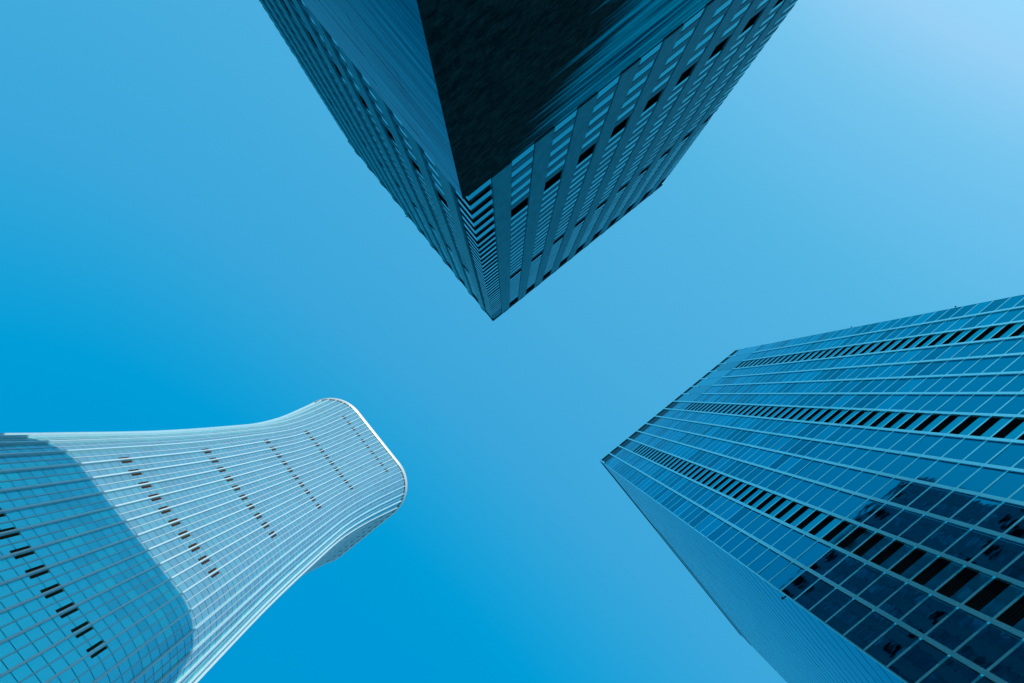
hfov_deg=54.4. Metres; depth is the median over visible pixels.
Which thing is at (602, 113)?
window
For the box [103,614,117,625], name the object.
window
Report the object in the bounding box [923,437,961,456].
window
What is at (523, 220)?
window
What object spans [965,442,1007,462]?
window
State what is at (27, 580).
window
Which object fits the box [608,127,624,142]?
window
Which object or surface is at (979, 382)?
window
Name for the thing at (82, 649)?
window
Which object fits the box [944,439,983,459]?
window
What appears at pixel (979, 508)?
window
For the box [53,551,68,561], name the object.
window
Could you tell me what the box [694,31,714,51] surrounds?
window
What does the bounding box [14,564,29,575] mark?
window
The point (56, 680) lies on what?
window
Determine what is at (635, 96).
window
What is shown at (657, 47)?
window
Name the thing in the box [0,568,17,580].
window
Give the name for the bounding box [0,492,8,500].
window
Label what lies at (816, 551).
window
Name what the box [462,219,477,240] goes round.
window
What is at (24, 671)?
window
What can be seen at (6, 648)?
window
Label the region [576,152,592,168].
window
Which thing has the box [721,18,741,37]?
window
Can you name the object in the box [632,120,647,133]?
window
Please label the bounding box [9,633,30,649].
window
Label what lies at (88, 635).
window
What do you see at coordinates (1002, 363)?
window
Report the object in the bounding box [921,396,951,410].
window
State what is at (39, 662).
window
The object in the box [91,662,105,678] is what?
window
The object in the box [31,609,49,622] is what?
window
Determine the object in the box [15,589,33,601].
window
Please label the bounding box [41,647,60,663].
window
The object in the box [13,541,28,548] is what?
window
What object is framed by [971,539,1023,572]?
window
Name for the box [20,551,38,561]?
window
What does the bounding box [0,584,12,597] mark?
window
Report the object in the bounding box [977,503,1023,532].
window
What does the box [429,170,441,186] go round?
window
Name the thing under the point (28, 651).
window
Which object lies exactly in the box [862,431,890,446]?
window
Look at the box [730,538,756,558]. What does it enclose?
window
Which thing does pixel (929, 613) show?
window
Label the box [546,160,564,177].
window
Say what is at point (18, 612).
window
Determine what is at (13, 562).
window
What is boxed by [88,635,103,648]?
window
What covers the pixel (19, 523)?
window
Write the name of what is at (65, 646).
window
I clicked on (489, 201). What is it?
window
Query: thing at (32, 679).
window
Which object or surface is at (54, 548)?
window
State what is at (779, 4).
window
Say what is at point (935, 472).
window
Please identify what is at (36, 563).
window
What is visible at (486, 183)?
window
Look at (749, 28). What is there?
window
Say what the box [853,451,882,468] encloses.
window
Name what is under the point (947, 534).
window
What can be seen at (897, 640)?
window
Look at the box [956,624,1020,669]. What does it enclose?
window
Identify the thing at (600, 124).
window
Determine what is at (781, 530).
window
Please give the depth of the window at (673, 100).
135.21 m
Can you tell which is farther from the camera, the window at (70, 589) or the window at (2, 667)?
the window at (70, 589)
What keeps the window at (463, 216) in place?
in the office tower at (510, 153)
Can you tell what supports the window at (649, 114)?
in the office tower at (510, 153)
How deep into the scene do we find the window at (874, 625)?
76.88 m
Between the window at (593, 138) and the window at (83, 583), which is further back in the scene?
the window at (83, 583)
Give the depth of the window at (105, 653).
147.68 m
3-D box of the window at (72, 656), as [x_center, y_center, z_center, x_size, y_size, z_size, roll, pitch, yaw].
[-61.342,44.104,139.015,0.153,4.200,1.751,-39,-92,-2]
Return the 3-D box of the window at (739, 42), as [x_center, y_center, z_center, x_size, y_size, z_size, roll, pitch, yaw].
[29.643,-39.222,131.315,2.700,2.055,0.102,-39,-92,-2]
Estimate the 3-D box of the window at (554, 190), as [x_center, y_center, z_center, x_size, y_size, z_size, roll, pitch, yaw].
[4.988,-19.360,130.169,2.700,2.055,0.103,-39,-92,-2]
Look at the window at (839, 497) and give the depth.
109.16 m
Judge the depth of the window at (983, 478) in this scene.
86.63 m
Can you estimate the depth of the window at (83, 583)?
156.90 m
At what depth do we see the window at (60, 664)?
134.57 m
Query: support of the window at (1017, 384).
in the office tower at (846, 505)
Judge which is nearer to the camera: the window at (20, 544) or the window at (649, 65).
the window at (649, 65)
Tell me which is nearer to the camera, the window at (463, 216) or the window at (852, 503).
the window at (852, 503)
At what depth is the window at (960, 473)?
91.19 m
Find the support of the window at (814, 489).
in the office tower at (846, 505)
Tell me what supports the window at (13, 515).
in the curved tower at (193, 555)
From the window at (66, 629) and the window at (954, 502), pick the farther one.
the window at (66, 629)
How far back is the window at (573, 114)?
95.45 m
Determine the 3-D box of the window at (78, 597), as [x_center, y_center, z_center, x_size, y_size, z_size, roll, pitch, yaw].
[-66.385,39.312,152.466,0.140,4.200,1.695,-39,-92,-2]
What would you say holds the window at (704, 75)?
in the office tower at (510, 153)
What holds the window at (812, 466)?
in the office tower at (846, 505)
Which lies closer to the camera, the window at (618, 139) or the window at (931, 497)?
the window at (931, 497)
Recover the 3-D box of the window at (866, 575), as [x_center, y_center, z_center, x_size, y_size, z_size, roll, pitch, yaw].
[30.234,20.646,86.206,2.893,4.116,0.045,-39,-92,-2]
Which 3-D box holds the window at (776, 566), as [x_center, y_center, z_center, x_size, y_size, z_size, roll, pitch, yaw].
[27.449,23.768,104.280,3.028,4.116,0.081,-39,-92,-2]
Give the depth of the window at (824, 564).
95.26 m
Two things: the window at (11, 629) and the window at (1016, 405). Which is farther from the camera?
the window at (11, 629)
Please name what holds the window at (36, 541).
in the curved tower at (193, 555)
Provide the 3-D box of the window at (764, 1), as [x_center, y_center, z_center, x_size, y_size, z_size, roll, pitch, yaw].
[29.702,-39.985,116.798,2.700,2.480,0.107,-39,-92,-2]
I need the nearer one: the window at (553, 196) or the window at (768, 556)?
the window at (768, 556)
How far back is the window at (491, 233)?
124.70 m
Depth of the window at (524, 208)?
125.49 m
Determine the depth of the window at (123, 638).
156.44 m
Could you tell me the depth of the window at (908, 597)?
77.03 m
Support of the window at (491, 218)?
in the office tower at (510, 153)
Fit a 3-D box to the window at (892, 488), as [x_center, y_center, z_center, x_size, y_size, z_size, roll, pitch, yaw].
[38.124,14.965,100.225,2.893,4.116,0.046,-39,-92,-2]
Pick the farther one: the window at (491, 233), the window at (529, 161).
the window at (491, 233)
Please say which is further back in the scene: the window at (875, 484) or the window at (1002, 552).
the window at (875, 484)
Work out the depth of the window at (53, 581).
148.14 m
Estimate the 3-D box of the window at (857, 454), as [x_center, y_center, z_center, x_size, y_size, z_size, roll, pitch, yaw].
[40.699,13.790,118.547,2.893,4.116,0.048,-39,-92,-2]
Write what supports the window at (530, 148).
in the office tower at (510, 153)
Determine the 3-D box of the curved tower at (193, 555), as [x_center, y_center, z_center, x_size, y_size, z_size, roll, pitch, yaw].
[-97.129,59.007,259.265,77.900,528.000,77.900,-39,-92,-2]
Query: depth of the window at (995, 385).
105.36 m
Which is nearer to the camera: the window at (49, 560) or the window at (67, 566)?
the window at (49, 560)
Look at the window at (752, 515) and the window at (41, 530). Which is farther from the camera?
the window at (41, 530)
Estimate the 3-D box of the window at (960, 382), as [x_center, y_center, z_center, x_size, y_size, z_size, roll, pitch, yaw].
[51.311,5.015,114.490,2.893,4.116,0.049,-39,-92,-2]
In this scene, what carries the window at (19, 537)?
in the curved tower at (193, 555)
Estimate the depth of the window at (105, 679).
143.91 m
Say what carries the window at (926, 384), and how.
in the office tower at (846, 505)
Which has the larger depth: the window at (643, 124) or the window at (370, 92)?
the window at (643, 124)
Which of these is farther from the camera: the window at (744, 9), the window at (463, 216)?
the window at (463, 216)
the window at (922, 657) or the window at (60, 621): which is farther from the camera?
the window at (60, 621)
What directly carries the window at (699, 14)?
in the office tower at (510, 153)
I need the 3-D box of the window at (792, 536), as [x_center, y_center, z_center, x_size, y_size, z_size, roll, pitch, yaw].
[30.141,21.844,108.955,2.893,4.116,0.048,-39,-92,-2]
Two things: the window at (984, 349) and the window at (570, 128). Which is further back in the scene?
the window at (984, 349)
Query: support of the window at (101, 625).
in the curved tower at (193, 555)
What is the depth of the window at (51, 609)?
143.39 m
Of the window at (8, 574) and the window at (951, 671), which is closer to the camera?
the window at (951, 671)
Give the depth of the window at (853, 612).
81.46 m
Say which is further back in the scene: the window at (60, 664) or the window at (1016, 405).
the window at (60, 664)
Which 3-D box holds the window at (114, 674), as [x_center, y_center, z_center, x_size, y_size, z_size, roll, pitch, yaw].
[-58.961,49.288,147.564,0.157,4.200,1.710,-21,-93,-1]
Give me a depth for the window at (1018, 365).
106.24 m
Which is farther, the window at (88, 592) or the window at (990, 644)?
the window at (88, 592)
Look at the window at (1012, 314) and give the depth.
124.07 m
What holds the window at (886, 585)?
in the office tower at (846, 505)
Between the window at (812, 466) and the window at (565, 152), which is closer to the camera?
the window at (565, 152)
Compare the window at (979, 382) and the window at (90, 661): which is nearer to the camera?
the window at (979, 382)
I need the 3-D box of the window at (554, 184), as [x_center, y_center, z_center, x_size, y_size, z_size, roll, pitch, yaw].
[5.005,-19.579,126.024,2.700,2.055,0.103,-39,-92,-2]
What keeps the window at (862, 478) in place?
in the office tower at (846, 505)
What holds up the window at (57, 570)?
in the curved tower at (193, 555)
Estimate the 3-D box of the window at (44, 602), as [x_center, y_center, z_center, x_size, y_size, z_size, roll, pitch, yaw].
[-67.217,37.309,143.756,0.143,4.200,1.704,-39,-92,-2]
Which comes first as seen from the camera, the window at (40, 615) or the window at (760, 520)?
the window at (760, 520)
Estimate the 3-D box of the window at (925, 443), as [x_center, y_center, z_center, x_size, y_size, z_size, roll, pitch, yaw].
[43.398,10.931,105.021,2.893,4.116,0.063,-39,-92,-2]
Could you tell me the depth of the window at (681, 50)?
106.27 m
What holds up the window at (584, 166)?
in the office tower at (510, 153)
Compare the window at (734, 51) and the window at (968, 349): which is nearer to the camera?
the window at (968, 349)
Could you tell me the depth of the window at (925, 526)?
86.38 m
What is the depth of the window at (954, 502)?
86.50 m
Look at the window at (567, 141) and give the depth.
105.70 m
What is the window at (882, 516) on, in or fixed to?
in the office tower at (846, 505)
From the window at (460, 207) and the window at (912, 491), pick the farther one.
the window at (460, 207)
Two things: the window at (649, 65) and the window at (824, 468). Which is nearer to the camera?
the window at (649, 65)
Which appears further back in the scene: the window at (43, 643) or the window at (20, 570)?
the window at (20, 570)
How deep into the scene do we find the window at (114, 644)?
152.04 m
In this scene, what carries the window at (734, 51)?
in the office tower at (510, 153)
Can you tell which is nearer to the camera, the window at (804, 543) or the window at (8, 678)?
the window at (804, 543)
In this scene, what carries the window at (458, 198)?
in the office tower at (510, 153)
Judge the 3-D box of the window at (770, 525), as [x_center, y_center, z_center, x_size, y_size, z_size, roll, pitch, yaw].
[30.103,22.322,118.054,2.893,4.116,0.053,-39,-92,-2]
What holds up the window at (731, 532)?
in the office tower at (846, 505)
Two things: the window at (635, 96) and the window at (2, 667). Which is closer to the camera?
the window at (635, 96)
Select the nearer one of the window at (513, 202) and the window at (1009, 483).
the window at (1009, 483)
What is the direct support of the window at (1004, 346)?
in the office tower at (846, 505)
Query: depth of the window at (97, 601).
156.73 m
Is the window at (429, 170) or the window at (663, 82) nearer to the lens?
the window at (429, 170)
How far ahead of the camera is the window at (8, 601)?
135.01 m
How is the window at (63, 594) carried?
in the curved tower at (193, 555)
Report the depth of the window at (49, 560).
152.71 m
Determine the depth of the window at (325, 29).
101.42 m
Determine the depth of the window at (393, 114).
101.01 m
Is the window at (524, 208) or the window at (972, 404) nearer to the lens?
the window at (972, 404)
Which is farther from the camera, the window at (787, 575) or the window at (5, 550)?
the window at (5, 550)
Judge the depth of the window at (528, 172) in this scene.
105.48 m
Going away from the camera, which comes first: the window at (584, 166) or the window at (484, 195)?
the window at (484, 195)
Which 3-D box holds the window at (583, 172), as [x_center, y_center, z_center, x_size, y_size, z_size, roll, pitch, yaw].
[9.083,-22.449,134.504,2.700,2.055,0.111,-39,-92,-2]
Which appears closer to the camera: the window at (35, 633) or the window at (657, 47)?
the window at (657, 47)
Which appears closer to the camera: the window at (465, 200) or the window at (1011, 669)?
the window at (1011, 669)
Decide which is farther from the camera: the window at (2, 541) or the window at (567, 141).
the window at (2, 541)
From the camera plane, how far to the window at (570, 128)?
100.74 m
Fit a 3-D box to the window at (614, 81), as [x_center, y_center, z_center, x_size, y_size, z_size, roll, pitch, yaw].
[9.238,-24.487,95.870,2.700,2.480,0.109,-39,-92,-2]
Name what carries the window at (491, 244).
in the office tower at (510, 153)
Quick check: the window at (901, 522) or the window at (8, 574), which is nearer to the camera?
the window at (901, 522)
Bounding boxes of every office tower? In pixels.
[259,0,797,320]
[600,294,1023,682]
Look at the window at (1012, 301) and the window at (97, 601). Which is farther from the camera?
the window at (97, 601)
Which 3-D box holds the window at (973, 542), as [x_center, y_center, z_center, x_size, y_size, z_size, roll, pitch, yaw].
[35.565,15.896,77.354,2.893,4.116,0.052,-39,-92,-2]
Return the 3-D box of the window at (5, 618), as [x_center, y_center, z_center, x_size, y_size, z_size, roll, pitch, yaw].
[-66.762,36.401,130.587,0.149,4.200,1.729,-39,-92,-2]
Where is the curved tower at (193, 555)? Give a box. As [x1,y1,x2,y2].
[0,398,406,682]
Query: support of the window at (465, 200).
in the office tower at (510, 153)
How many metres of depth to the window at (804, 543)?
104.37 m
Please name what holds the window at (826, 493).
in the office tower at (846, 505)
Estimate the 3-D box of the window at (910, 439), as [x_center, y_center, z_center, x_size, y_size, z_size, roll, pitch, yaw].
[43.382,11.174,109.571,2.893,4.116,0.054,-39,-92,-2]
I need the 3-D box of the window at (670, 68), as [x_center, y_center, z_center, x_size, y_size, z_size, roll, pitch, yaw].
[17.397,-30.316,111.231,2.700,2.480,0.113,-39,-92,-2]
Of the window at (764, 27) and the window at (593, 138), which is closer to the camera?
the window at (593, 138)
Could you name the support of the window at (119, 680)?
in the curved tower at (193, 555)
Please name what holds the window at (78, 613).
in the curved tower at (193, 555)
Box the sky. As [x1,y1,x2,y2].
[0,0,1023,682]
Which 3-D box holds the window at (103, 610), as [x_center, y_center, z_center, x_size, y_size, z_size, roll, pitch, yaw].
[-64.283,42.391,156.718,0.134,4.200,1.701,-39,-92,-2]
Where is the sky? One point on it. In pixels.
(191, 237)
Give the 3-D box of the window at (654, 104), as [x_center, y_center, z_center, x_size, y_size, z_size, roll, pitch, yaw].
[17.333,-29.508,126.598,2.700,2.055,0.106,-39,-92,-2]
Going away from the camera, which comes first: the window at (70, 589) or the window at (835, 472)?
the window at (835, 472)
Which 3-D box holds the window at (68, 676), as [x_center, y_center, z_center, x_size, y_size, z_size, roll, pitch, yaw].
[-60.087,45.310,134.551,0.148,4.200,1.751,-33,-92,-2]
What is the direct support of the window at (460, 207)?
in the office tower at (510, 153)
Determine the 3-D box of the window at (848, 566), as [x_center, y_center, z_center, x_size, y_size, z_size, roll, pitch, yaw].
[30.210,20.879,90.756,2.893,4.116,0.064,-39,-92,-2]
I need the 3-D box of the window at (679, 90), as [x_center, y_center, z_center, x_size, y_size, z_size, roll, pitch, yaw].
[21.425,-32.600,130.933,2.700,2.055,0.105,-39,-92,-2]
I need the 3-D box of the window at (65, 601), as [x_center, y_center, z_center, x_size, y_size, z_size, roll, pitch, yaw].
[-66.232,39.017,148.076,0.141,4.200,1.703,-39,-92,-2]
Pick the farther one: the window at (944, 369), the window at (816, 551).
the window at (944, 369)
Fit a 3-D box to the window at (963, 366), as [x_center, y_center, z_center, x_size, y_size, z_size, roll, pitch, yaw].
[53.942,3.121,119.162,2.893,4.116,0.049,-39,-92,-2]
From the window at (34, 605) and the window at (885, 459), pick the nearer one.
the window at (885, 459)
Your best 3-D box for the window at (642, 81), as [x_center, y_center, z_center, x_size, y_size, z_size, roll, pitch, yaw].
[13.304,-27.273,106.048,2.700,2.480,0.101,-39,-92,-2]
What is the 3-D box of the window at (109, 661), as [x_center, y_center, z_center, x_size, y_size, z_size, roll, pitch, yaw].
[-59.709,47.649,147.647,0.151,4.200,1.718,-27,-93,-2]
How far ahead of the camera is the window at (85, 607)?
152.35 m
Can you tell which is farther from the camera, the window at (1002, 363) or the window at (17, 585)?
the window at (17, 585)
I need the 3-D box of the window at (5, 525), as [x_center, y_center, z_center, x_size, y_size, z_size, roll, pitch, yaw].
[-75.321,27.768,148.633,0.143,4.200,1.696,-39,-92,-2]
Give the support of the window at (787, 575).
in the office tower at (846, 505)
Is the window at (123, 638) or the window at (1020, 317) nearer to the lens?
the window at (1020, 317)
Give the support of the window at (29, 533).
in the curved tower at (193, 555)
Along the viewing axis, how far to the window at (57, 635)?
139.08 m
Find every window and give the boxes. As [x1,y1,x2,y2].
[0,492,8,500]
[0,501,14,509]
[0,513,9,522]
[0,522,14,529]
[0,535,9,545]
[0,544,14,554]
[0,559,10,570]
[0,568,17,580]
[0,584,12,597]
[0,594,19,607]
[0,612,13,626]
[0,622,21,637]
[0,641,15,658]
[0,660,7,673]
[0,673,17,682]
[2,652,23,668]
[5,510,22,519]
[6,554,25,566]
[7,532,23,542]
[7,579,26,592]
[8,605,28,619]
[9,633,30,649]
[11,664,32,681]
[12,519,28,527]
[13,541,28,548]
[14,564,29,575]
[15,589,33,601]
[16,615,35,629]
[18,644,38,659]
[19,528,36,538]
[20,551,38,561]
[21,675,40,682]
[22,574,40,586]
[23,599,42,612]
[25,626,44,641]
[26,537,42,546]
[27,559,42,567]
[27,655,46,671]
[29,583,44,595]
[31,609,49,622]
[33,526,49,535]
[33,636,52,651]
[34,547,50,557]
[35,569,52,581]
[35,665,55,682]
[37,593,55,606]
[39,619,58,633]
[41,555,56,565]
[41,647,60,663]
[43,578,57,589]
[45,603,62,615]
[46,543,62,553]
[47,629,64,643]
[49,565,64,576]
[49,677,60,682]
[50,657,68,673]
[51,588,67,600]
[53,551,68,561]
[53,613,70,626]
[55,639,73,654]
[56,573,71,584]
[58,597,74,609]
[58,668,76,682]
[60,561,76,571]
[60,622,76,636]
[63,583,79,594]
[63,649,81,664]
[65,607,82,619]
[67,569,82,579]
[69,633,85,646]
[70,592,85,603]
[72,660,88,676]
[73,616,89,629]
[75,578,90,589]
[76,642,92,656]
[77,601,93,613]
[78,670,93,682]
[81,587,96,597]
[81,626,97,639]
[84,610,99,622]
[84,652,99,667]
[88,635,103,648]
[89,596,103,607]
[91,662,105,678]
[92,620,107,632]
[95,604,110,616]
[96,645,110,659]
[96,675,109,682]
[99,628,114,641]
[102,655,115,670]
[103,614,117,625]
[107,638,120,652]
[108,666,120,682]
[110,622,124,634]
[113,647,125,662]
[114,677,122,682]
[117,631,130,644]
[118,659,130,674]
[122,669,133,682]
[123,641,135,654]
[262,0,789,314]
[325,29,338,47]
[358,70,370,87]
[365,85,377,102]
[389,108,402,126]
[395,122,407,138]
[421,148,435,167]
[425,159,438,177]
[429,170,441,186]
[453,187,471,209]
[455,194,473,218]
[458,203,474,225]
[460,212,476,232]
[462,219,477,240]
[467,178,490,200]
[470,188,491,208]
[471,197,492,217]
[472,206,492,226]
[474,214,493,233]
[476,222,494,239]
[476,230,494,245]
[478,235,495,249]
[480,240,495,254]
[511,143,533,166]
[511,168,531,187]
[511,178,530,197]
[511,189,528,205]
[511,205,527,220]
[511,212,526,225]
[511,218,525,230]
[512,157,532,177]
[541,193,556,206]
[542,186,558,200]
[543,179,559,194]
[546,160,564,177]
[548,149,567,167]
[550,137,570,156]
[552,124,573,145]
[554,109,576,132]
[572,169,586,181]
[573,161,589,176]
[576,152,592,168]
[582,131,600,148]
[585,119,604,138]
[588,107,608,126]
[592,91,614,113]
[597,75,619,98]
[602,144,617,157]
[605,137,620,150]
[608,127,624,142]
[617,103,635,120]
[621,90,641,109]
[627,75,647,95]
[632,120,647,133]
[633,59,654,80]
[636,112,651,125]
[639,40,662,65]
[640,100,657,117]
[652,75,670,92]
[658,60,678,79]
[663,95,678,109]
[665,44,686,65]
[667,86,683,100]
[672,75,689,91]
[673,28,694,48]
[681,6,705,31]
[687,47,705,64]
[693,71,708,84]
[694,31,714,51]
[699,61,714,75]
[703,14,724,34]
[705,49,721,65]
[713,0,732,16]
[714,528,738,546]
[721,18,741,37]
[722,533,746,552]
[723,47,738,60]
[729,37,744,51]
[730,3,750,22]
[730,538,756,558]
[736,23,753,40]
[736,511,759,528]
[739,543,766,565]
[744,515,768,533]
[748,550,777,572]
[753,23,768,37]
[753,520,778,539]
[756,0,767,9]
[758,556,790,580]
[759,13,775,27]
[762,525,790,545]
[768,0,784,14]
[770,564,803,589]
[772,530,802,551]
[776,478,801,494]
[782,571,817,599]
[784,536,815,558]
[786,481,811,498]
[795,580,833,609]
[796,542,829,566]
[797,462,821,476]
[797,484,823,502]
[807,464,833,480]
[808,488,836,506]
[809,549,844,575]
[810,590,850,621]
[818,466,845,483]
[819,492,850,511]
[824,557,862,584]
[826,600,870,634]
[828,447,855,462]
[830,469,859,487]
[833,496,865,516]
[840,449,868,465]
[841,565,882,594]
[844,472,874,491]
[845,612,892,648]
[847,500,882,522]
[848,430,875,444]
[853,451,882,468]
[858,476,890,495]
[859,575,903,606]
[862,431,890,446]
[863,505,900,528]
[865,626,917,665]
[867,453,899,471]
[873,479,908,500]
[875,432,905,448]
[879,585,927,618]
[881,511,920,535]
[882,456,916,474]
[888,640,945,682]
[890,395,918,409]
[890,434,923,451]
[890,483,928,505]
[898,458,934,478]
[900,517,943,543]
[902,597,954,633]
[904,396,934,409]
[906,436,941,453]
[909,487,949,511]
[911,378,939,391]
[917,461,956,482]
[920,658,978,682]
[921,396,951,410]
[921,523,967,551]
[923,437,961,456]
[926,378,956,391]
[927,610,984,650]
[929,492,973,517]
[932,361,960,374]
[936,465,978,487]
[937,396,970,411]
[942,377,974,391]
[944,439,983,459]
[945,530,995,561]
[948,359,979,373]
[952,498,999,524]
[953,343,982,357]
[955,396,991,412]
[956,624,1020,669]
[959,468,1003,492]
[960,376,994,391]
[964,358,997,373]
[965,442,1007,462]
[969,341,1000,356]
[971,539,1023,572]
[974,396,1013,412]
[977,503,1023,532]
[979,375,1016,391]
[983,357,1017,372]
[984,472,1023,497]
[987,339,1020,354]
[988,444,1023,466]
[989,643,1023,682]
[994,309,1023,323]
[996,396,1023,413]
[997,295,1023,309]
[1000,375,1023,391]
[1003,356,1023,371]
[1006,339,1023,353]
[1011,311,1023,321]
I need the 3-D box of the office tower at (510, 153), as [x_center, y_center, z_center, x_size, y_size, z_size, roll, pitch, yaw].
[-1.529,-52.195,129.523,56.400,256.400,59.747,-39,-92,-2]
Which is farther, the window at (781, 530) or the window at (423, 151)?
the window at (781, 530)
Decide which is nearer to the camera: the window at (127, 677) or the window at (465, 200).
the window at (465, 200)
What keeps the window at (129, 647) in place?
in the curved tower at (193, 555)
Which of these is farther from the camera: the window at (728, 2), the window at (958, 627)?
the window at (728, 2)
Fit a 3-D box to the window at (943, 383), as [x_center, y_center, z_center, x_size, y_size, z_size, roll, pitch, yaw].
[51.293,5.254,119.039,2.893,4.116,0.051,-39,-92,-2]
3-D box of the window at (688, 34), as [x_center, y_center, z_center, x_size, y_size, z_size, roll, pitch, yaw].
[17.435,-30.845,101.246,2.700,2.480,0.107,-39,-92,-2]
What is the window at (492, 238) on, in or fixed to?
in the office tower at (510, 153)
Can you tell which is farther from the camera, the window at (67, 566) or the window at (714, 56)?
the window at (67, 566)
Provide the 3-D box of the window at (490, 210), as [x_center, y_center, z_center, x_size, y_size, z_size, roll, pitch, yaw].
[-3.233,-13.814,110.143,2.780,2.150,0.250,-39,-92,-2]
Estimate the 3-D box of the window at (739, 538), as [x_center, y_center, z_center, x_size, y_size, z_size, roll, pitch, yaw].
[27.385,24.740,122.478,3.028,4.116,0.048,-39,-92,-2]
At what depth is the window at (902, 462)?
104.85 m
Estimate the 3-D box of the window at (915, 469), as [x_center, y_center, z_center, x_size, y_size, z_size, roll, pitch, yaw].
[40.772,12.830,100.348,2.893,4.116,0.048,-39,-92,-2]
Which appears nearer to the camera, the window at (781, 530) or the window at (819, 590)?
the window at (819, 590)
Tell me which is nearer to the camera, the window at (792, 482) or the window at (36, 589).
the window at (792, 482)
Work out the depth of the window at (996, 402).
100.69 m
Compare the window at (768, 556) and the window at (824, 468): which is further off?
the window at (824, 468)
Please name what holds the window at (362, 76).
in the office tower at (510, 153)
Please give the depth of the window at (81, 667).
138.91 m
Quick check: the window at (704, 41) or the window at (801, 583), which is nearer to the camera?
the window at (801, 583)
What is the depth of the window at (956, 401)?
109.72 m
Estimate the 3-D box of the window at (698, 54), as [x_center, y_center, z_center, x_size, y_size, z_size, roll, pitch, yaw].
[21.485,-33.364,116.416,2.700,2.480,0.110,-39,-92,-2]
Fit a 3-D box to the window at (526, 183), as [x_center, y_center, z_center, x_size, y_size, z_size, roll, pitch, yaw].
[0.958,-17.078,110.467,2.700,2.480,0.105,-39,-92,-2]
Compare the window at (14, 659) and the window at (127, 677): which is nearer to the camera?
the window at (14, 659)
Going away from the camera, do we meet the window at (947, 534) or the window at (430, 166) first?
the window at (947, 534)
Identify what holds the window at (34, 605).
in the curved tower at (193, 555)
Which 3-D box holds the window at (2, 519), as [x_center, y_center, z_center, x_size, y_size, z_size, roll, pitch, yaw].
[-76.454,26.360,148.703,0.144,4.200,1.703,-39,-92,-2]
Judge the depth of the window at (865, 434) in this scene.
123.21 m
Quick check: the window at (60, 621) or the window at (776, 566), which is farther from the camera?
the window at (60, 621)
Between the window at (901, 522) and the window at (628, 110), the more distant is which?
the window at (628, 110)
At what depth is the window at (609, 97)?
100.93 m
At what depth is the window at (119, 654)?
152.04 m
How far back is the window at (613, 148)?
134.83 m
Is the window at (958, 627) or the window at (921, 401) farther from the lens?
the window at (921, 401)
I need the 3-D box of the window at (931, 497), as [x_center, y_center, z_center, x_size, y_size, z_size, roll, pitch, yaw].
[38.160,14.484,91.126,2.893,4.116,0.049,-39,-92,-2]
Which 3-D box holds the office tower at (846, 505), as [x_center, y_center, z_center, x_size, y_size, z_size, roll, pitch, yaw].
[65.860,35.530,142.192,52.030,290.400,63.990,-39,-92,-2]
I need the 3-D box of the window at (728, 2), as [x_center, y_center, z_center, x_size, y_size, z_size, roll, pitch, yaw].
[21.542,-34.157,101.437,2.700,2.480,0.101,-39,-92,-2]
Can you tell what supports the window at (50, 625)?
in the curved tower at (193, 555)
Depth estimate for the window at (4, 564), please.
140.46 m
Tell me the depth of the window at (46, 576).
148.24 m
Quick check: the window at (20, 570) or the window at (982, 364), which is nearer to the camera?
the window at (982, 364)
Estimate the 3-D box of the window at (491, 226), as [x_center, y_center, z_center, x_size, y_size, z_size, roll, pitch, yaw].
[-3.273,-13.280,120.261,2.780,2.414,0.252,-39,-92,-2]
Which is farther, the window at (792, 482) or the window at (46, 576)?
the window at (46, 576)
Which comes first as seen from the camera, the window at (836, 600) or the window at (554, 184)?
the window at (836, 600)
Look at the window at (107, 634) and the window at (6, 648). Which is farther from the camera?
the window at (107, 634)
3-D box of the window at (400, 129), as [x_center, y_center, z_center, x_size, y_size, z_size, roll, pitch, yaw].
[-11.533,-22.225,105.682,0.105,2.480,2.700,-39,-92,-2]
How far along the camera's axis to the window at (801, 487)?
122.82 m
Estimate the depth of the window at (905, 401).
123.49 m
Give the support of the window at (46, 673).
in the curved tower at (193, 555)
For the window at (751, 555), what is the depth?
113.34 m
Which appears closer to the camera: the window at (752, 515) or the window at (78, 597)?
the window at (752, 515)
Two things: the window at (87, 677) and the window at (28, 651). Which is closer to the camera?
the window at (28, 651)
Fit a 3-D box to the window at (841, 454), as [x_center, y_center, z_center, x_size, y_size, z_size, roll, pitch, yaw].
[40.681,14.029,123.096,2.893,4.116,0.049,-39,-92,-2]
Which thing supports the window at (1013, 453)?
in the office tower at (846, 505)
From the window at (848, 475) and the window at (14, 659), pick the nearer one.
the window at (848, 475)
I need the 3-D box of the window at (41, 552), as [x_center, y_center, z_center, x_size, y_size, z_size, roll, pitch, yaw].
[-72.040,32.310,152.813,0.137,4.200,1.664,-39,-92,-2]
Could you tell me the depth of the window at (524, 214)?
130.11 m
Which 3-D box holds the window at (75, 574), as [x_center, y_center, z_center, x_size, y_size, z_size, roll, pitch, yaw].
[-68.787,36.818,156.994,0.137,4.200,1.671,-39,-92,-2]
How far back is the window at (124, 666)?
151.93 m
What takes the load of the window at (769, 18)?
in the office tower at (510, 153)
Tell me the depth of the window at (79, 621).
147.90 m
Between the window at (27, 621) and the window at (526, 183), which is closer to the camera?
the window at (526, 183)
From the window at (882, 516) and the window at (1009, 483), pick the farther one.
the window at (882, 516)
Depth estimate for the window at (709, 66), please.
131.19 m
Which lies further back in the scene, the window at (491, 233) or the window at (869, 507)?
the window at (491, 233)
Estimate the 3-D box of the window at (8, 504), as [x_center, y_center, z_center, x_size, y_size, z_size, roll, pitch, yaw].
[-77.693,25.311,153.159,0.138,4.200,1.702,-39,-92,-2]

